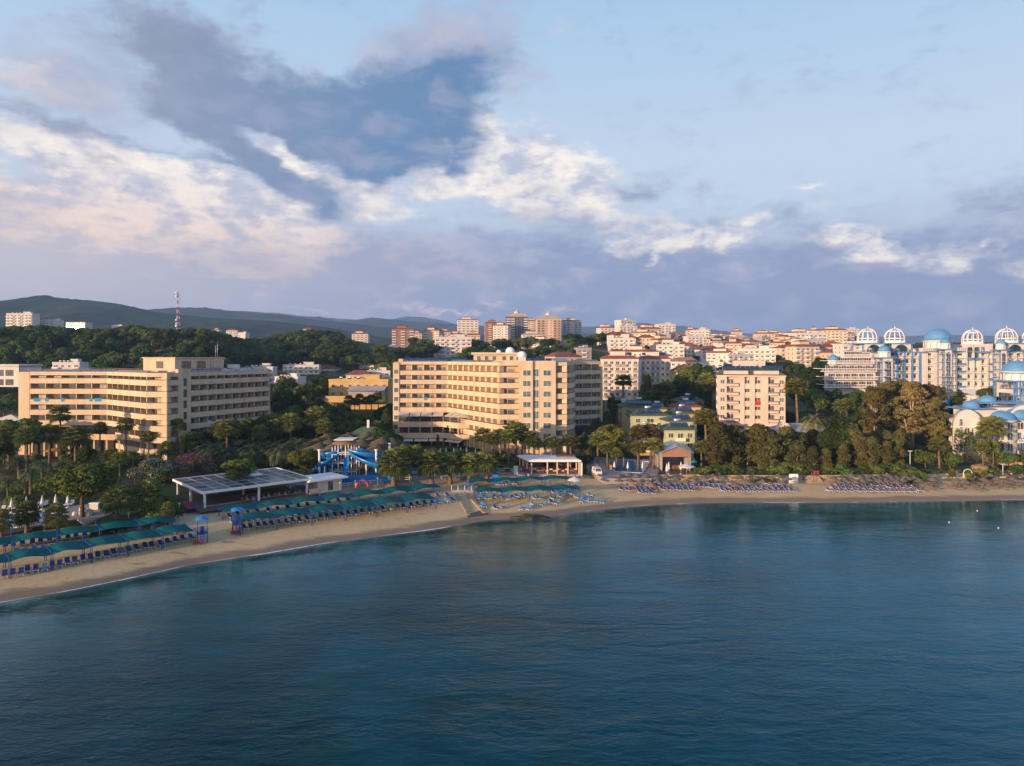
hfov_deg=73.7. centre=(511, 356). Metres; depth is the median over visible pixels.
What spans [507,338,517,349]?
evergreen tree
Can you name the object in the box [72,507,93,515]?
rock fountain
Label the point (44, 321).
apartment house
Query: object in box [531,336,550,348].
apartment house
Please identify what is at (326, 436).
thatched roof
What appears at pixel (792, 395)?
evergreen tree
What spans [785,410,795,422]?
evergreen tree
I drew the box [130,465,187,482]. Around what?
straw shelter
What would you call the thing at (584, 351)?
apartment house
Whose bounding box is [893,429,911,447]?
broadleaf tree
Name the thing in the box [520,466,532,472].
ramp wall
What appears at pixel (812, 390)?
broadleaf tree
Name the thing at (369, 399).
fan palm
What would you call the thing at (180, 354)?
pine tree
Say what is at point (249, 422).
fan palm
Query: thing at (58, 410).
fan palm
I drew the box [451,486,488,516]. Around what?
storm drain
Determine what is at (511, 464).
shrub
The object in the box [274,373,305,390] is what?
apartment house
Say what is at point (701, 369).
evergreen tree
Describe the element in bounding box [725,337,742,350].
apartment house
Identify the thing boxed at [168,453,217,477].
oleander bush
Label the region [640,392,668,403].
evergreen tree
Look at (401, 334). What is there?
tower block
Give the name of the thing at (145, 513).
shrub
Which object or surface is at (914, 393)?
eucalyptus tree
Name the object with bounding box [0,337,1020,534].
ground
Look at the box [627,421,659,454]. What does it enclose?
bungalow
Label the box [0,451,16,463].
round tree
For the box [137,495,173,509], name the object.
shrub
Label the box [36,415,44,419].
window
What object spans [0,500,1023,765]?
sea
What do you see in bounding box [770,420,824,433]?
restaurant building
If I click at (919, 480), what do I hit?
straw parasol
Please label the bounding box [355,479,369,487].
arch
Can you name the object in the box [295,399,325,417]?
evergreen tree
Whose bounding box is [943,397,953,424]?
domed kiosk
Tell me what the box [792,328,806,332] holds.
tower block
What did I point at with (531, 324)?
tower block
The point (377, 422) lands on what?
broadleaf tree
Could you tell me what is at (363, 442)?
thatched roof
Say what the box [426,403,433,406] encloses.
window
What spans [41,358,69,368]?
pine tree
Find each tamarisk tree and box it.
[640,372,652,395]
[701,422,735,463]
[724,424,745,463]
[740,434,752,465]
[742,423,772,464]
[761,434,785,465]
[776,425,794,461]
[785,440,811,468]
[801,446,819,473]
[818,447,833,474]
[835,443,850,467]
[840,422,862,467]
[848,434,872,465]
[865,436,884,472]
[878,440,896,465]
[890,434,907,462]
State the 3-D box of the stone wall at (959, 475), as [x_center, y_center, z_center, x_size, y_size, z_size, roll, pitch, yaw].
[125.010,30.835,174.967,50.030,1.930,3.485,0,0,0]
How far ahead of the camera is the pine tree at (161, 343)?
387.27 m
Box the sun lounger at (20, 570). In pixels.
[17,567,23,576]
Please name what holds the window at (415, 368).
in the hotel at (458, 402)
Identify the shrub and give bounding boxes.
[0,481,23,492]
[3,494,37,505]
[28,454,36,461]
[129,456,145,465]
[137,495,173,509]
[139,500,178,517]
[142,510,162,517]
[442,447,454,451]
[454,449,465,464]
[493,450,506,456]
[497,463,504,469]
[498,453,513,461]
[507,462,519,468]
[512,457,521,465]
[694,466,713,473]
[709,463,729,474]
[713,463,741,473]
[744,466,764,474]
[755,464,775,473]
[765,464,790,473]
[777,461,803,473]
[793,468,808,473]
[808,465,823,474]
[818,465,835,474]
[826,462,855,474]
[856,465,873,474]
[865,465,885,474]
[877,463,898,473]
[888,462,914,475]
[897,468,920,476]
[902,472,924,482]
[907,471,929,480]
[961,467,992,478]
[987,464,1005,477]
[1005,464,1023,477]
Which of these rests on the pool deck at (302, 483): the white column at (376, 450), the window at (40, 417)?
the white column at (376, 450)
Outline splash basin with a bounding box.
[302,473,390,482]
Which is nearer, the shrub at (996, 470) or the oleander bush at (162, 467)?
the oleander bush at (162, 467)
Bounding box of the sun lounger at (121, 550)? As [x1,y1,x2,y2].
[117,547,125,554]
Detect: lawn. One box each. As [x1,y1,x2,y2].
[90,508,160,536]
[857,465,1004,469]
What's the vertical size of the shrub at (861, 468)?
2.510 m
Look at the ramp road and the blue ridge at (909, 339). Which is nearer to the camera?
the ramp road
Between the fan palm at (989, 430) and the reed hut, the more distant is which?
the fan palm at (989, 430)
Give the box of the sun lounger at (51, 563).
[49,560,54,569]
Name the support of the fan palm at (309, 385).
on the ground at (597, 353)
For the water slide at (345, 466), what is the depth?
161.59 m
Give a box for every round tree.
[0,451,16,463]
[32,480,50,494]
[33,455,47,463]
[43,475,66,494]
[52,459,73,470]
[57,454,77,460]
[65,452,80,462]
[169,453,182,460]
[912,449,940,468]
[937,449,963,468]
[991,451,1020,468]
[1016,450,1023,464]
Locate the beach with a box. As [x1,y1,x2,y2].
[0,474,1023,601]
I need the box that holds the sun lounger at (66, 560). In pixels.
[64,557,70,565]
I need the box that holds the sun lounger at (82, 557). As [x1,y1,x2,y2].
[80,554,85,560]
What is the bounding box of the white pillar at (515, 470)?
[513,466,517,474]
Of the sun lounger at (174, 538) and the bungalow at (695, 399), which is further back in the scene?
the bungalow at (695, 399)
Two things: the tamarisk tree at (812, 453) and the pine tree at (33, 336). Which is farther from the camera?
the pine tree at (33, 336)
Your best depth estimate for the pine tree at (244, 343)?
494.19 m
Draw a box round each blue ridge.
[149,307,483,340]
[226,310,593,337]
[274,313,1021,342]
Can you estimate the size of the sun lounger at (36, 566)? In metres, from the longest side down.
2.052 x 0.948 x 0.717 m
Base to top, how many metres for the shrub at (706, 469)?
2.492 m
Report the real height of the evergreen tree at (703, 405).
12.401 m
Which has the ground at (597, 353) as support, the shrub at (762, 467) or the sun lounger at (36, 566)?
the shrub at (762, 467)
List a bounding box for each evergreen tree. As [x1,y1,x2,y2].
[77,444,97,465]
[187,428,217,458]
[221,434,251,444]
[223,419,246,450]
[250,418,273,444]
[270,390,304,414]
[272,376,299,400]
[284,418,315,443]
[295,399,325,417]
[303,433,321,440]
[309,374,332,399]
[310,411,336,421]
[319,403,351,418]
[343,412,374,425]
[345,413,362,419]
[365,427,403,441]
[372,403,392,427]
[373,352,396,362]
[383,350,404,356]
[385,354,404,362]
[392,347,408,353]
[407,337,419,343]
[407,343,422,347]
[408,347,416,357]
[414,351,426,357]
[424,344,441,357]
[462,347,476,353]
[472,341,489,350]
[490,339,503,348]
[495,340,511,350]
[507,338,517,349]
[525,349,538,357]
[535,346,552,355]
[538,341,549,347]
[540,338,554,344]
[562,333,582,340]
[585,337,597,345]
[600,333,607,344]
[607,397,621,419]
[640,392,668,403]
[668,380,692,401]
[691,363,715,374]
[694,452,703,463]
[696,402,709,408]
[697,423,708,440]
[716,364,732,370]
[769,362,780,365]
[777,363,788,374]
[785,364,798,376]
[785,376,807,404]
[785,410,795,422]
[793,363,822,383]
[807,378,823,401]
[811,357,828,377]
[821,388,843,412]
[838,410,857,419]
[843,389,864,408]
[849,412,869,425]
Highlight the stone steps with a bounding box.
[800,474,823,482]
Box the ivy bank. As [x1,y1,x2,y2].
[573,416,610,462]
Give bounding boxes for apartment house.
[6,312,39,326]
[40,316,50,325]
[50,319,63,326]
[51,359,88,368]
[65,322,92,328]
[226,329,238,336]
[238,332,249,338]
[248,363,277,383]
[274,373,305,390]
[277,370,289,375]
[283,362,320,374]
[321,365,341,370]
[344,370,372,377]
[359,363,375,368]
[366,367,390,377]
[435,334,471,357]
[467,330,479,339]
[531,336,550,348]
[543,352,582,360]
[574,345,591,359]
[599,349,639,399]
[607,331,623,347]
[607,335,633,350]
[614,318,635,325]
[615,324,636,333]
[618,333,637,344]
[624,344,649,356]
[631,329,657,336]
[637,324,661,333]
[637,335,654,348]
[638,349,670,391]
[649,334,671,349]
[654,323,675,334]
[656,338,681,350]
[657,342,684,368]
[658,332,671,337]
[670,365,692,381]
[671,357,698,368]
[672,335,679,341]
[682,334,706,346]
[682,342,698,356]
[685,326,695,334]
[689,329,708,337]
[694,345,717,361]
[698,359,724,370]
[702,343,720,347]
[706,347,732,361]
[709,334,722,338]
[710,337,726,344]
[716,351,754,364]
[718,332,729,336]
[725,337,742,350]
[729,335,742,339]
[731,328,742,335]
[738,346,775,362]
[742,335,750,340]
[742,340,762,345]
[745,344,755,347]
[753,330,774,339]
[755,335,770,345]
[769,338,785,346]
[770,330,777,337]
[773,345,786,361]
[777,332,796,339]
[780,336,796,341]
[784,340,820,366]
[785,338,791,344]
[788,331,826,341]
[791,336,824,344]
[808,326,818,332]
[818,326,847,343]
[818,344,832,356]
[818,348,832,375]
[824,340,841,343]
[832,341,865,362]
[847,327,859,335]
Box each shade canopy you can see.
[0,509,176,550]
[0,521,195,567]
[218,483,441,519]
[235,490,436,534]
[468,471,569,484]
[474,483,580,500]
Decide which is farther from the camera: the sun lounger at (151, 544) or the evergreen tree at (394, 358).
the evergreen tree at (394, 358)
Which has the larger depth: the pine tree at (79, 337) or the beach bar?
the pine tree at (79, 337)
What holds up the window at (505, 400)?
in the hotel at (458, 402)
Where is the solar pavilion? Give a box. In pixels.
[172,467,315,512]
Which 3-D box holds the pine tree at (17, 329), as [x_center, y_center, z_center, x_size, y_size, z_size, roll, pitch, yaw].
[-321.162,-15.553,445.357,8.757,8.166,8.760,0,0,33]
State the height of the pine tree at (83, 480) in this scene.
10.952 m
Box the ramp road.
[586,460,593,473]
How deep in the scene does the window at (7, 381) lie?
249.93 m
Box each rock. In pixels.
[509,513,550,520]
[535,519,553,521]
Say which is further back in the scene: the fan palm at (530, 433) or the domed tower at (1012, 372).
the domed tower at (1012, 372)
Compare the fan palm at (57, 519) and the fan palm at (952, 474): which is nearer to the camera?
the fan palm at (57, 519)
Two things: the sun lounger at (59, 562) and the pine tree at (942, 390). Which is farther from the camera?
the pine tree at (942, 390)
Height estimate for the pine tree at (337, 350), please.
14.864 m
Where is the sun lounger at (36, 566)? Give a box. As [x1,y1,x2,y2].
[33,563,38,571]
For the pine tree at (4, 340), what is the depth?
397.80 m
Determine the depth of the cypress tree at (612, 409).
261.39 m
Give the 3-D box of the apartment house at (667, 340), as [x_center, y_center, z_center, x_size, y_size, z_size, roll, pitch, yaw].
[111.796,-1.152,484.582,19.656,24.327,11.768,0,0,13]
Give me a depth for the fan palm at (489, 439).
185.74 m
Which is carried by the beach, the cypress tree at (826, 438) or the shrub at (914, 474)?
the shrub at (914, 474)
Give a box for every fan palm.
[0,423,20,469]
[0,508,14,536]
[11,425,42,471]
[11,500,42,532]
[38,423,63,471]
[41,502,70,529]
[45,404,73,455]
[57,426,92,461]
[91,421,108,450]
[96,483,135,518]
[99,448,117,482]
[110,451,130,483]
[115,417,135,464]
[129,477,167,512]
[139,430,156,459]
[157,440,177,475]
[160,501,175,524]
[171,418,186,455]
[207,422,221,460]
[212,418,241,461]
[239,417,258,458]
[249,424,269,459]
[266,419,283,458]
[279,412,302,449]
[295,384,309,401]
[303,405,330,438]
[305,381,314,403]
[313,386,326,403]
[313,417,335,434]
[342,395,353,406]
[351,398,358,412]
[354,393,365,413]
[365,394,377,414]
[372,391,383,407]
[375,447,414,486]
[414,449,447,483]
[436,451,460,483]
[458,452,480,483]
[473,428,490,450]
[473,450,499,482]
[483,431,500,454]
[493,428,506,462]
[498,429,518,463]
[502,421,528,459]
[518,427,528,454]
[518,430,536,454]
[524,436,542,454]
[542,436,561,454]
[560,434,580,465]
[587,431,606,465]
[598,440,616,468]
[610,447,623,469]
[612,374,633,398]
[616,441,629,467]
[629,424,647,459]
[629,441,646,468]
[643,422,660,458]
[643,437,666,468]
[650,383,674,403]
[659,380,675,407]
[691,408,719,465]
[692,441,708,465]
[695,372,715,392]
[701,377,715,411]
[783,377,809,422]
[830,398,850,423]
[842,398,855,419]
[926,436,950,469]
[947,468,956,481]
[965,473,971,485]
[975,415,1008,464]
[975,439,990,464]
[980,470,987,481]
[986,440,1000,465]
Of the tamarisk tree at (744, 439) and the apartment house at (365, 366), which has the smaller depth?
the tamarisk tree at (744, 439)
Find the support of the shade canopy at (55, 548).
on the beach
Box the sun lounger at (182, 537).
[179,534,187,541]
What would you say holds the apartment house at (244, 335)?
on the ground at (597, 353)
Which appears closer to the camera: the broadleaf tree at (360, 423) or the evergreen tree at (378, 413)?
the broadleaf tree at (360, 423)
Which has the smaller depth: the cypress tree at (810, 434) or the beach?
the beach
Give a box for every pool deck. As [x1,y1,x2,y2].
[3,504,101,534]
[286,469,383,485]
[350,462,474,475]
[592,457,658,483]
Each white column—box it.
[318,449,320,473]
[375,449,377,472]
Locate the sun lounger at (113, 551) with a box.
[110,548,117,554]
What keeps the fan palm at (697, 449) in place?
on the ground at (597, 353)
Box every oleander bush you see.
[126,456,175,482]
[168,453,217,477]
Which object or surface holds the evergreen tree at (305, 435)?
on the ground at (597, 353)
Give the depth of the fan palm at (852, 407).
226.75 m
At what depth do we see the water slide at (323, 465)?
162.41 m
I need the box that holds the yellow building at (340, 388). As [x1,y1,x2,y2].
[324,374,392,408]
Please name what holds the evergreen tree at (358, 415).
on the ground at (597, 353)
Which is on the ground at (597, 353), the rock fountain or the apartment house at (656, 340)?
the apartment house at (656, 340)
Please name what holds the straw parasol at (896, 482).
on the beach
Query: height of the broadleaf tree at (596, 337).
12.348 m
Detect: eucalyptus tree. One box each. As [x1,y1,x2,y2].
[856,385,892,433]
[865,381,902,431]
[886,379,918,418]
[887,381,938,447]
[905,384,949,442]
[921,397,951,443]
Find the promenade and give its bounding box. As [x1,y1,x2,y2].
[342,467,519,487]
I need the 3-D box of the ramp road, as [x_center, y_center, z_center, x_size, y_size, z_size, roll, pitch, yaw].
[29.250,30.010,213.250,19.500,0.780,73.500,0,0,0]
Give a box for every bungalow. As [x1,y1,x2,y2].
[616,397,652,439]
[624,406,669,444]
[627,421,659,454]
[647,401,669,411]
[658,419,696,459]
[659,411,696,442]
[665,404,697,440]
[667,398,702,438]
[670,393,705,402]
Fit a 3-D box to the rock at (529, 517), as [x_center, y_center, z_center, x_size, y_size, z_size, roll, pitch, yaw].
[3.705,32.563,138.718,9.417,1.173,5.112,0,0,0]
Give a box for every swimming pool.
[0,510,53,527]
[611,459,650,472]
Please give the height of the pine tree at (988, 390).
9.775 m
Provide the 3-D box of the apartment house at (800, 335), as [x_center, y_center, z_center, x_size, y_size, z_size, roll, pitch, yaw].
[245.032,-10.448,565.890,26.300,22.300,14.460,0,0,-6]
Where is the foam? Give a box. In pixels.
[0,501,894,602]
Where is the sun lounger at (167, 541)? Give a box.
[164,538,172,544]
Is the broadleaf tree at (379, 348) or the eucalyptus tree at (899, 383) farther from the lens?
the broadleaf tree at (379, 348)
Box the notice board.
[789,474,798,483]
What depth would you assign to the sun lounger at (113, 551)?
108.16 m
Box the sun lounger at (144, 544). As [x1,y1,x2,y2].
[142,542,148,549]
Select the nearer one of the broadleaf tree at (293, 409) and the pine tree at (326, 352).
the broadleaf tree at (293, 409)
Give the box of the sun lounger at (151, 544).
[148,541,155,548]
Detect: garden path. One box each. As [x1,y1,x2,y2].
[77,510,113,524]
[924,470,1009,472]
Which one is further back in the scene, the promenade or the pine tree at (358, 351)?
the pine tree at (358, 351)
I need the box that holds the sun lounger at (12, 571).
[10,568,15,576]
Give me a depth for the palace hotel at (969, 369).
278.10 m
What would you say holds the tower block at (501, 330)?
on the ground at (597, 353)
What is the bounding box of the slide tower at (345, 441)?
[332,437,359,474]
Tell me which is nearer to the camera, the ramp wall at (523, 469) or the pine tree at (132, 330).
the ramp wall at (523, 469)
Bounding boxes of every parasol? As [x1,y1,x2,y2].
[9,498,13,512]
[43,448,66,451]
[568,477,581,481]
[628,482,636,492]
[678,463,694,467]
[690,479,699,488]
[777,480,787,485]
[891,480,902,488]
[914,478,925,488]
[927,477,938,485]
[978,477,989,482]
[1006,476,1018,486]
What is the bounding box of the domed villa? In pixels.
[925,393,1023,454]
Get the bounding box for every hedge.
[145,508,184,517]
[288,468,313,473]
[953,428,1001,467]
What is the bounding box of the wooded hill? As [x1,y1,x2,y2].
[0,295,391,345]
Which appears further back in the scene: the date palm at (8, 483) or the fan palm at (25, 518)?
the date palm at (8, 483)
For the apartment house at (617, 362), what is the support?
on the ground at (597, 353)
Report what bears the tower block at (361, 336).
on the ground at (597, 353)
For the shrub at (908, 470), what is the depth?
170.79 m
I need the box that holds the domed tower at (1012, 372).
[990,355,1023,405]
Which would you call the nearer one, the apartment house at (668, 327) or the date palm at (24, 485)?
the date palm at (24, 485)
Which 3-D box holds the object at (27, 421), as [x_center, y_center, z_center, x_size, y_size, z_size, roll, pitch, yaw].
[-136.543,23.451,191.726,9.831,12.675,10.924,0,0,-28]
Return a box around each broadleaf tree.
[0,419,28,460]
[0,433,21,455]
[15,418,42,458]
[266,436,284,443]
[270,426,289,443]
[278,405,304,418]
[292,383,317,403]
[322,420,357,435]
[331,417,346,420]
[356,421,364,426]
[370,344,387,352]
[371,420,380,425]
[375,358,389,363]
[376,362,392,374]
[409,346,427,353]
[417,339,434,344]
[460,354,473,359]
[478,349,494,351]
[511,338,519,349]
[517,338,532,349]
[525,336,539,348]
[530,348,544,355]
[550,344,562,351]
[563,338,578,348]
[592,333,603,345]
[597,424,626,457]
[603,411,613,423]
[672,367,709,395]
[781,360,792,364]
[791,429,801,441]
[797,387,820,410]
[804,429,819,440]
[862,432,881,443]
[871,429,890,439]
[878,432,903,448]
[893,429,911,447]
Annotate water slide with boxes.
[311,447,347,474]
[316,453,338,473]
[341,457,348,481]
[348,447,398,478]
[349,450,382,474]
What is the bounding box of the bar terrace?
[659,470,710,474]
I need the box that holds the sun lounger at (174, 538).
[171,536,179,542]
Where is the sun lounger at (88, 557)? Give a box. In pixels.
[87,553,94,561]
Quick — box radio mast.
[175,291,179,328]
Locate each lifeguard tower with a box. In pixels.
[195,516,208,544]
[231,507,243,535]
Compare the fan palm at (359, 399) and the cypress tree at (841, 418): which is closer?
the cypress tree at (841, 418)
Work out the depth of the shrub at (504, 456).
190.83 m
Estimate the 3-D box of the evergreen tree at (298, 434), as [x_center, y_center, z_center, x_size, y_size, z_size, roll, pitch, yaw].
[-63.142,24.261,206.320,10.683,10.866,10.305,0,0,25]
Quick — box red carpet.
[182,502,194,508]
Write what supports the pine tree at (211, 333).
on the ground at (597, 353)
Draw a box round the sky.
[0,0,1023,336]
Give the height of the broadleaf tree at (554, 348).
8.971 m
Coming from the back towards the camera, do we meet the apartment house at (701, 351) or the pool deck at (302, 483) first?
the apartment house at (701, 351)
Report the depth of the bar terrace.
176.30 m
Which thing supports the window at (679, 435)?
in the bungalow at (681, 432)
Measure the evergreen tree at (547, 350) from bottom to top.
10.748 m
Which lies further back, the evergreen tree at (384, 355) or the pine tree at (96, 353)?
the evergreen tree at (384, 355)
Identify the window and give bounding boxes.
[5,370,12,375]
[5,379,12,384]
[36,405,44,408]
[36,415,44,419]
[37,384,44,387]
[51,375,60,377]
[51,384,60,387]
[51,395,60,398]
[67,384,75,387]
[67,395,75,398]
[67,405,75,408]
[82,384,90,387]
[82,395,90,398]
[82,405,90,408]
[82,415,90,419]
[97,395,106,398]
[97,405,106,408]
[98,384,106,387]
[98,415,106,419]
[156,361,263,452]
[320,481,325,491]
[328,480,332,490]
[334,480,339,489]
[394,356,595,449]
[402,367,409,370]
[402,403,409,406]
[414,367,421,370]
[414,403,421,406]
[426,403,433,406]
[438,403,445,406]
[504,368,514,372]
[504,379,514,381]
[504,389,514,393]
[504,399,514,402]
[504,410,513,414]
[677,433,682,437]
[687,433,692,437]
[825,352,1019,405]
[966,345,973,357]
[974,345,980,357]
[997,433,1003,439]
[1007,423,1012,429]
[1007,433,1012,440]
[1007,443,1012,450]
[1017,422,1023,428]
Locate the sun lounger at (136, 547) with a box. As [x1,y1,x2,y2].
[133,544,140,551]
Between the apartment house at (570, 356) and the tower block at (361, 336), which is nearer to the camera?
the apartment house at (570, 356)
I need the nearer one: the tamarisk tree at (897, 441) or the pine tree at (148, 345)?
the tamarisk tree at (897, 441)
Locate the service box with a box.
[89,502,100,509]
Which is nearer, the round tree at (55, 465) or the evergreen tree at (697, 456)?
the round tree at (55, 465)
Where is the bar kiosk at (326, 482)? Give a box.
[305,472,347,493]
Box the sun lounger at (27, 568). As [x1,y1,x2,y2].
[24,564,30,572]
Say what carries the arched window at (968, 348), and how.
in the palace hotel at (969, 369)
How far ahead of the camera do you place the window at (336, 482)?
152.97 m
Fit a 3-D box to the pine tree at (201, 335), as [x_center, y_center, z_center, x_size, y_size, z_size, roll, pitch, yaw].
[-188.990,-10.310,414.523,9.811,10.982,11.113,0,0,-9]
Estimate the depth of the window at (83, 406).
203.44 m
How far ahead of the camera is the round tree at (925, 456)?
178.72 m
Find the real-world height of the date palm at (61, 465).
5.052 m
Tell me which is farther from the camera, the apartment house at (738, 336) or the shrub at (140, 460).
the apartment house at (738, 336)
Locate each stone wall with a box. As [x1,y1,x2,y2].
[119,525,144,531]
[206,491,308,506]
[316,472,540,494]
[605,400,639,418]
[607,471,699,480]
[608,456,618,469]
[699,475,802,479]
[819,474,899,479]
[925,473,1020,478]
[960,452,1023,465]
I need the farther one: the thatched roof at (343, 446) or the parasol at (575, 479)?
the thatched roof at (343, 446)
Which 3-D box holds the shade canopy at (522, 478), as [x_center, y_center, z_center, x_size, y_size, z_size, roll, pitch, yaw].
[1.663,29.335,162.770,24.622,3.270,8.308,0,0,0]
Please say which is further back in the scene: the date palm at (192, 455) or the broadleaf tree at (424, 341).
the broadleaf tree at (424, 341)
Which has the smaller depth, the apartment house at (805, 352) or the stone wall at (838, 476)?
the stone wall at (838, 476)
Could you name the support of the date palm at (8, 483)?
on the ground at (597, 353)
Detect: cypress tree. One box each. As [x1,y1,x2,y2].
[379,408,392,432]
[436,433,439,449]
[609,393,616,423]
[688,382,697,397]
[702,381,711,407]
[799,433,808,454]
[805,429,816,446]
[815,432,823,463]
[819,427,833,462]
[821,418,841,463]
[827,412,853,463]
[945,391,966,429]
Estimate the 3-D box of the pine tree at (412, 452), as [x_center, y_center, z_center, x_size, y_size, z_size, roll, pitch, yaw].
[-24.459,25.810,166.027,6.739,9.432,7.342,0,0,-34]
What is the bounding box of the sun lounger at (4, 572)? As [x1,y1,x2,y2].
[1,569,7,578]
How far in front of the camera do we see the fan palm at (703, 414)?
183.33 m
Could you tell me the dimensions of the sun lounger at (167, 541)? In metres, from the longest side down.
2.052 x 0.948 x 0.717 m
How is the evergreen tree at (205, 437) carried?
on the ground at (597, 353)
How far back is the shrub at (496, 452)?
197.75 m
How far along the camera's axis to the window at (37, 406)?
203.44 m
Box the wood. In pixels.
[13,324,358,344]
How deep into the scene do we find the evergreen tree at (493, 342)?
608.75 m
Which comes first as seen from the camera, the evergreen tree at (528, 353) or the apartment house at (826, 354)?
the apartment house at (826, 354)
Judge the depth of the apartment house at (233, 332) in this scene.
900.10 m
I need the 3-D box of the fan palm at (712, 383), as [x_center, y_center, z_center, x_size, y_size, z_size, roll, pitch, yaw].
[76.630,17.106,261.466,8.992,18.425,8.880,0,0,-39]
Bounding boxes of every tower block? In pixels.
[352,331,369,342]
[392,325,414,346]
[414,330,421,338]
[423,327,443,343]
[443,328,450,336]
[449,331,459,336]
[457,317,478,336]
[484,320,497,345]
[493,322,510,339]
[505,309,527,338]
[521,331,543,348]
[528,318,535,330]
[535,311,561,340]
[561,318,581,345]
[596,324,614,344]
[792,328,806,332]
[847,332,854,339]
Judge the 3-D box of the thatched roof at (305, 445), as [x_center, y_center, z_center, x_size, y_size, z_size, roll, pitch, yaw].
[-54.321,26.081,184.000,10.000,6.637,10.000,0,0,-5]
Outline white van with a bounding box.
[592,466,601,475]
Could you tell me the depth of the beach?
133.97 m
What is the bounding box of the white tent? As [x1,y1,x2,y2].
[0,415,17,420]
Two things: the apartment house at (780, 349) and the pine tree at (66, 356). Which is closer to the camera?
the pine tree at (66, 356)
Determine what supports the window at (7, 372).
in the office building at (8, 375)
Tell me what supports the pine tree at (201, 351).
on the ground at (597, 353)
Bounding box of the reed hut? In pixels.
[971,464,988,473]
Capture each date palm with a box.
[1,477,13,497]
[6,456,34,480]
[13,478,37,493]
[15,466,43,495]
[29,459,55,477]
[56,460,69,471]
[127,450,140,471]
[145,453,164,460]
[153,447,166,457]
[177,451,204,472]
[192,441,223,467]
[208,447,239,470]
[218,439,257,461]
[235,443,268,463]
[251,440,285,467]
[265,443,295,468]
[280,437,311,465]
[294,441,321,466]
[306,435,336,461]
[798,413,826,431]
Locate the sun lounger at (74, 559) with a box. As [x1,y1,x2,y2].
[71,556,78,563]
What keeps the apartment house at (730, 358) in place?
on the ground at (597, 353)
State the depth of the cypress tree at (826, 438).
178.97 m
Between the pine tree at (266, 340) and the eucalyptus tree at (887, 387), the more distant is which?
the pine tree at (266, 340)
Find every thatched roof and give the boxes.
[293,441,314,449]
[304,442,327,461]
[312,434,337,441]
[320,445,343,470]
[322,439,335,444]
[324,444,352,449]
[340,432,356,436]
[342,445,365,471]
[353,438,370,467]
[357,432,369,438]
[366,436,377,441]
[366,444,388,452]
[367,437,394,446]
[389,437,409,447]
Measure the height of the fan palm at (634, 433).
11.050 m
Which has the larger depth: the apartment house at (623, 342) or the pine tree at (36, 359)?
the apartment house at (623, 342)
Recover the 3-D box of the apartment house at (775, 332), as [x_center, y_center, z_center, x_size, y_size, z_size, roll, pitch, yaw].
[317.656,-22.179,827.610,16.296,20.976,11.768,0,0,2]
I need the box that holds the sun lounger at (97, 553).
[95,551,100,557]
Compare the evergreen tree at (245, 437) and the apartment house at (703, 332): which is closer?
the evergreen tree at (245, 437)
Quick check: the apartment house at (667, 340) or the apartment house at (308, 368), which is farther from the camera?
the apartment house at (667, 340)
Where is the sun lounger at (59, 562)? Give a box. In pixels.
[57,559,62,567]
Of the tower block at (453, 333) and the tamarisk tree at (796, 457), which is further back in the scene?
the tower block at (453, 333)
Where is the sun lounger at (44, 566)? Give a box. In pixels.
[42,562,47,570]
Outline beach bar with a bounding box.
[655,440,693,470]
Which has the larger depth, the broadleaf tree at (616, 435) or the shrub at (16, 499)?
the broadleaf tree at (616, 435)
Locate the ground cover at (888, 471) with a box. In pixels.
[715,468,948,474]
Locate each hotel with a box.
[18,343,269,461]
[393,347,602,454]
[704,351,785,437]
[813,325,1023,405]
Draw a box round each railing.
[313,468,529,487]
[601,469,645,475]
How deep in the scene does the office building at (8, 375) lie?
250.00 m
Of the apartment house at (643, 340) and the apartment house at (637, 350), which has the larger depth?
the apartment house at (643, 340)
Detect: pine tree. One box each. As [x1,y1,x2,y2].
[0,326,11,337]
[0,337,14,346]
[0,340,32,355]
[0,351,26,363]
[0,387,8,394]
[0,394,17,412]
[0,399,17,416]
[1,332,15,337]
[11,327,23,332]
[15,336,34,347]
[17,330,31,337]
[25,348,50,357]
[26,330,47,342]
[26,354,44,363]
[27,326,51,335]
[31,342,54,353]
[34,333,67,347]
[37,461,123,516]
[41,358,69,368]
[43,354,58,360]
[47,327,71,338]
[53,347,73,353]
[54,332,65,348]
[56,352,86,361]
[68,332,80,348]
[70,334,92,345]
[72,350,96,361]
[77,340,102,351]
[82,331,100,336]
[84,329,95,333]
[88,331,117,342]
[88,358,114,368]
[91,349,112,357]
[97,351,116,363]
[100,342,122,350]
[105,338,123,350]
[106,329,119,339]
[110,353,136,369]
[115,332,136,346]
[118,326,136,342]
[128,327,147,342]
[128,345,157,360]
[131,342,151,351]
[135,359,142,369]
[140,329,165,344]
[150,338,173,348]
[155,330,177,341]
[156,348,175,355]
[158,352,176,356]
[171,339,183,348]
[174,343,193,353]
[175,352,187,356]
[177,330,193,339]
[179,432,201,452]
[180,328,195,339]
[183,340,204,347]
[189,346,212,356]
[194,328,218,345]
[194,331,207,340]
[207,344,232,356]
[208,333,232,343]
[218,339,238,346]
[220,351,242,363]
[220,458,257,492]
[224,358,231,367]
[240,342,254,346]
[257,414,287,422]
[260,337,273,344]
[261,352,280,362]
[277,342,299,350]
[278,335,294,341]
[286,351,301,363]
[286,448,317,472]
[294,347,314,361]
[295,335,310,346]
[304,344,317,348]
[306,346,323,363]
[309,350,328,363]
[319,349,339,364]
[320,337,333,346]
[325,355,339,364]
[328,345,352,364]
[341,341,357,347]
[341,355,354,364]
[352,349,362,354]
[352,354,359,366]
[357,353,377,369]
[397,444,423,479]
[803,393,830,418]
[935,385,946,397]
[975,387,1001,405]
[979,393,993,405]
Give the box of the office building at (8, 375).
[0,364,42,386]
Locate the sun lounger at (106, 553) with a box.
[103,550,109,556]
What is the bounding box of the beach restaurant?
[517,454,581,477]
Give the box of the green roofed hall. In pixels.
[349,420,381,455]

